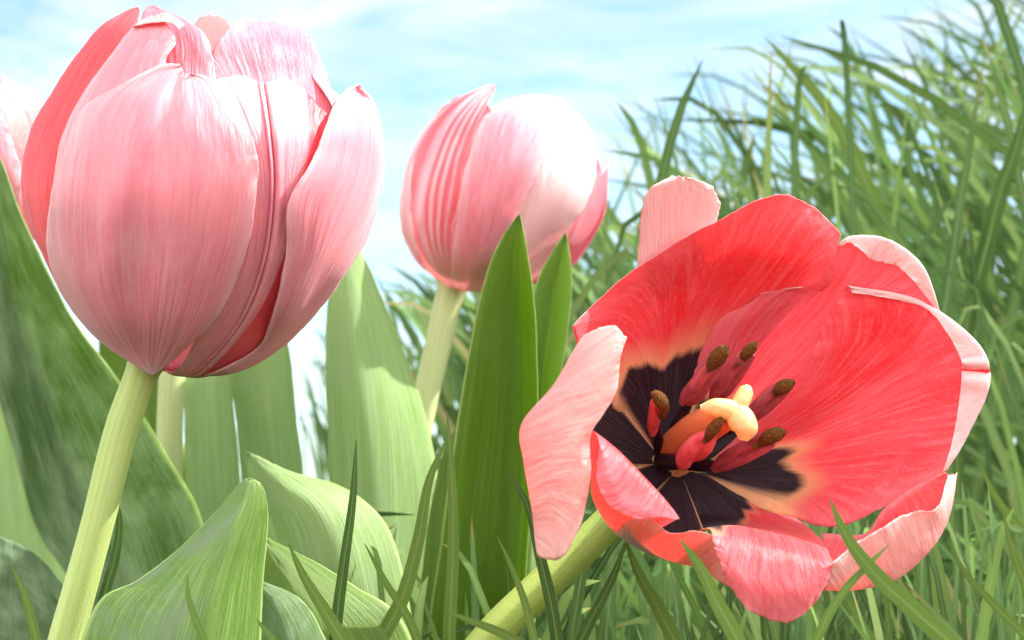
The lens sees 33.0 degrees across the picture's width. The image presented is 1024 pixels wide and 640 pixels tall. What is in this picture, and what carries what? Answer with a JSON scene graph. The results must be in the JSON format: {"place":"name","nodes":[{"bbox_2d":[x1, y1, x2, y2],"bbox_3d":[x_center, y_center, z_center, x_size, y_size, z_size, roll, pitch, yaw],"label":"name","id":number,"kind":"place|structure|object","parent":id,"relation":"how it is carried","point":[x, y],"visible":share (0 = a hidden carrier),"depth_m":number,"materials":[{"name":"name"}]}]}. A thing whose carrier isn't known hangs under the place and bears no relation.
{"place":"outdoors","nodes":[
{"label":"outdoors","id":0,"kind":"place"},
{"bbox_2d":[0,0,1023,482],"label":"sky","id":1,"kind":"structure","parent":0,"point":[413,58],"materials":[{"name":"blue"}]},
{"bbox_2d":[295,0,1023,639],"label":"grass","id":2,"kind":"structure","parent":0,"point":[945,258],"depth_m":0.54,"materials":[{"name":"green plant"}]},
{"bbox_2d":[1003,513,1023,600],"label":"grass blade","id":3,"kind":"object","parent":2,"relation":"attached to","point":[1017,563],"depth_m":0.33,"materials":[{"name":"green plant"}]},
{"bbox_3d":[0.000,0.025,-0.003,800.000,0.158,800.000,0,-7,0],"label":"ground","id":4,"kind":"structure","parent":0,"visible":0},
{"bbox_2d":[0,76,45,239],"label":"tulip","id":5,"kind":"object","parent":4,"relation":"on","point":[20,107],"visible":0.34,"depth_m":0.41,"materials":[{"name":"pink plant"}]},
{"bbox_2d":[10,564,40,639],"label":"grass blade","id":6,"kind":"object","parent":4,"relation":"on","point":[34,631],"depth_m":0.30,"materials":[{"name":"green plant"}]},
{"bbox_2d":[0,536,62,639],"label":"tulip leaf","id":7,"kind":"object","parent":4,"relation":"on","point":[43,584],"visible":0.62,"depth_m":0.41,"materials":[{"name":"green plant"}]},
{"bbox_2d":[0,413,65,583],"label":"tulip leaf","id":8,"kind":"object","parent":4,"relation":"on","point":[16,524],"visible":0.18,"depth_m":0.62,"materials":[{"name":"green plant"}]},
{"bbox_2d":[0,158,202,612],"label":"tulip leaf","id":9,"kind":"object","parent":4,"relation":"on","point":[59,383],"visible":0.79,"depth_m":0.38,"materials":[{"name":"green plant"}]},
{"bbox_2d":[98,505,122,601],"bbox_3d":[-0.074,0.087,0.312,0.007,0.111,0.007,0,-7,0],"label":"grass blade","id":10,"kind":"object","parent":4,"relation":"on","point":[108,579],"depth_m":0.32,"materials":[{"name":"green plant"}]},
{"bbox_2d":[98,341,186,486],"bbox_3d":[-0.098,0.091,0.470,0.028,0.193,0.024,0,-7,0],"label":"tulip leaf","id":11,"kind":"object","parent":4,"relation":"on","point":[116,363],"visible":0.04,"depth_m":0.47,"materials":[{"name":"green plant"}]},
{"bbox_2d":[156,371,184,479],"bbox_3d":[-0.078,0.050,0.420,0.039,0.218,0.033,-4,-8,33],"label":"tulip","id":12,"kind":"object","parent":4,"relation":"on","point":[170,413],"visible":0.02,"depth_m":0.43,"materials":[{"name":"green plant"}]},
{"bbox_2d":[82,478,267,639],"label":"tulip leaf","id":13,"kind":"object","parent":4,"relation":"on","point":[218,556],"visible":1,"depth_m":0.27,"materials":[{"name":"green plant"}]},
{"bbox_2d":[185,574,207,639],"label":"grass blade","id":14,"kind":"object","parent":4,"relation":"on","point":[200,630],"depth_m":0.26,"materials":[{"name":"green plant"}]},
{"bbox_2d":[21,6,383,639],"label":"tulip","id":15,"kind":"object","parent":4,"relation":"on","point":[201,196],"visible":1,"depth_m":0.28,"materials":[{"name":"pink plant"}]},
{"bbox_2d":[184,374,239,523],"bbox_3d":[-0.071,0.079,0.414,0.015,0.174,0.023,0,-7,0],"label":"tulip leaf","id":16,"kind":"object","parent":4,"relation":"on","point":[212,461],"visible":0.38,"depth_m":0.41,"materials":[{"name":"green plant"}]},
{"bbox_2d":[230,344,302,481],"bbox_3d":[-0.062,0.081,0.440,0.021,0.190,0.024,0,-7,0],"label":"tulip leaf","id":17,"kind":"object","parent":4,"relation":"on","point":[264,405],"visible":0.41,"depth_m":0.44,"materials":[{"name":"green plant"}]},
{"bbox_2d":[256,619,277,639],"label":"grass blade","id":18,"kind":"object","parent":4,"relation":"on","point":[269,635],"depth_m":0.27,"materials":[{"name":"green plant"}]},
{"bbox_2d":[261,582,325,639],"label":"tulip leaf","id":19,"kind":"object","parent":4,"relation":"on","point":[287,615],"visible":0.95,"depth_m":0.29,"materials":[{"name":"green plant"}]},
{"bbox_2d":[288,543,349,639],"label":"grass blade","id":20,"kind":"object","parent":4,"relation":"on","point":[335,628],"depth_m":0.28,"materials":[{"name":"green plant"}]},
{"bbox_2d":[247,452,411,638],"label":"tulip leaf","id":21,"kind":"object","parent":4,"relation":"on","point":[307,515],"visible":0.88,"depth_m":0.33,"materials":[{"name":"green plant"}]},
{"bbox_2d":[263,538,411,639],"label":"tulip leaf","id":22,"kind":"object","parent":4,"relation":"on","point":[364,613],"visible":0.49,"depth_m":0.31,"materials":[{"name":"green plant"}]},
{"bbox_2d":[329,440,356,639],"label":"grass blade","id":23,"kind":"object","parent":4,"relation":"on","point":[340,591],"depth_m":0.30,"materials":[{"name":"green plant"}]},
{"bbox_2d":[325,252,437,603],"bbox_3d":[-0.031,0.078,0.410,0.030,0.198,0.030,0,-7,0],"label":"tulip leaf","id":24,"kind":"object","parent":4,"relation":"on","point":[375,409],"visible":0.62,"depth_m":0.41,"materials":[{"name":"green plant"}]},
{"bbox_2d":[364,543,422,639],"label":"grass blade","id":25,"kind":"object","parent":4,"relation":"on","point":[409,620],"depth_m":0.30,"materials":[{"name":"green plant"}]},
{"bbox_2d":[380,438,446,638],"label":"grass blade","id":26,"kind":"object","parent":4,"relation":"on","point":[391,620],"depth_m":0.32,"materials":[{"name":"green plant"}]},
{"bbox_2d":[420,435,452,636],"bbox_3d":[-0.015,0.087,0.372,0.013,0.124,0.016,0,-7,0],"label":"tulip leaf","id":27,"kind":"object","parent":4,"relation":"on","point":[433,537],"visible":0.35,"depth_m":0.37,"materials":[{"name":"green plant"}]},
{"bbox_2d":[442,412,458,639],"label":"grass blade","id":28,"kind":"object","parent":4,"relation":"on","point":[450,603],"depth_m":0.31,"materials":[{"name":"green plant"}]},
{"bbox_2d":[427,214,537,639],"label":"tulip leaf","id":29,"kind":"object","parent":4,"relation":"on","point":[499,399],"visible":0.84,"depth_m":0.36,"materials":[{"name":"green plant"}]},
{"bbox_2d":[445,611,525,639],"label":"grass blade","id":30,"kind":"object","parent":4,"relation":"on","point":[503,634],"depth_m":0.28,"materials":[{"name":"green plant"}]},
{"bbox_2d":[399,84,608,436],"bbox_3d":[-0.005,0.047,0.429,0.059,0.215,0.053,0,-7,0],"label":"tulip","id":31,"kind":"object","parent":4,"relation":"on","point":[480,175],"visible":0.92,"depth_m":0.42,"materials":[{"name":"pink plant"}]},
{"bbox_2d":[497,536,537,639],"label":"grass blade","id":32,"kind":"object","parent":4,"relation":"on","point":[530,624],"depth_m":0.28,"materials":[{"name":"green plant"}]},
{"bbox_2d":[526,532,535,621],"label":"tulip leaf","id":33,"kind":"object","parent":4,"relation":"on","point":[531,564],"visible":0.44,"depth_m":0.36,"materials":[{"name":"green plant"}]},
{"bbox_2d":[506,469,562,639],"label":"grass blade","id":34,"kind":"object","parent":4,"relation":"on","point":[552,613],"depth_m":0.28,"materials":[{"name":"green plant"}]},
{"bbox_2d":[534,232,571,566],"bbox_3d":[0.005,0.072,0.376,0.009,0.181,0.028,2,-7,-19],"label":"tulip leaf","id":35,"kind":"object","parent":4,"relation":"on","point":[552,294],"visible":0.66,"depth_m":0.38,"materials":[{"name":"green plant"}]},
{"bbox_2d":[575,541,625,639],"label":"grass blade","id":36,"kind":"object","parent":4,"relation":"on","point":[587,627],"depth_m":0.30,"materials":[{"name":"green plant"}]},
{"bbox_2d":[626,542,682,639],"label":"grass blade","id":37,"kind":"object","parent":4,"relation":"on","point":[666,623],"depth_m":0.31,"materials":[{"name":"green plant"}]},
{"bbox_2d":[680,539,745,639],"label":"grass blade","id":38,"kind":"object","parent":4,"relation":"on","point":[728,622],"depth_m":0.24,"materials":[{"name":"green plant"}]},
{"bbox_2d":[465,176,990,639],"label":"tulip","id":39,"kind":"object","parent":4,"relation":"on","point":[771,368],"visible":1,"depth_m":0.29,"materials":[{"name":"red plant"}]},
{"bbox_2d":[811,545,888,639],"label":"grass blade","id":40,"kind":"object","parent":4,"relation":"on","point":[830,611],"depth_m":0.25,"materials":[{"name":"green plant"}]},
{"bbox_2d":[765,37,950,550],"bbox_3d":[0.111,0.037,0.541,0.062,0.254,0.004,2,-7,-16],"label":"grass blade","id":41,"kind":"object","parent":4,"relation":"on","point":[866,183],"depth_m":0.55,"materials":[{"name":"green plant"}]},
{"bbox_2d":[829,499,959,639],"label":"grass blade","id":42,"kind":"object","parent":4,"relation":"on","point":[920,616],"depth_m":0.24,"materials":[{"name":"green plant"}]},
{"bbox_2d":[947,540,1023,639],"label":"grass blade","id":43,"kind":"object","parent":4,"relation":"on","point":[1004,615],"depth_m":0.30,"materials":[{"name":"green plant"}]},
{"bbox_2d":[951,106,1023,592],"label":"grass blade","id":44,"kind":"object","parent":4,"relation":"on","point":[990,230],"depth_m":0.50,"materials":[{"name":"green plant"}]},
{"bbox_2d":[979,464,1023,542],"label":"grass blade","id":45,"kind":"object","parent":4,"relation":"on","point":[1004,508],"depth_m":0.36,"materials":[{"name":"green plant"}]}
]}

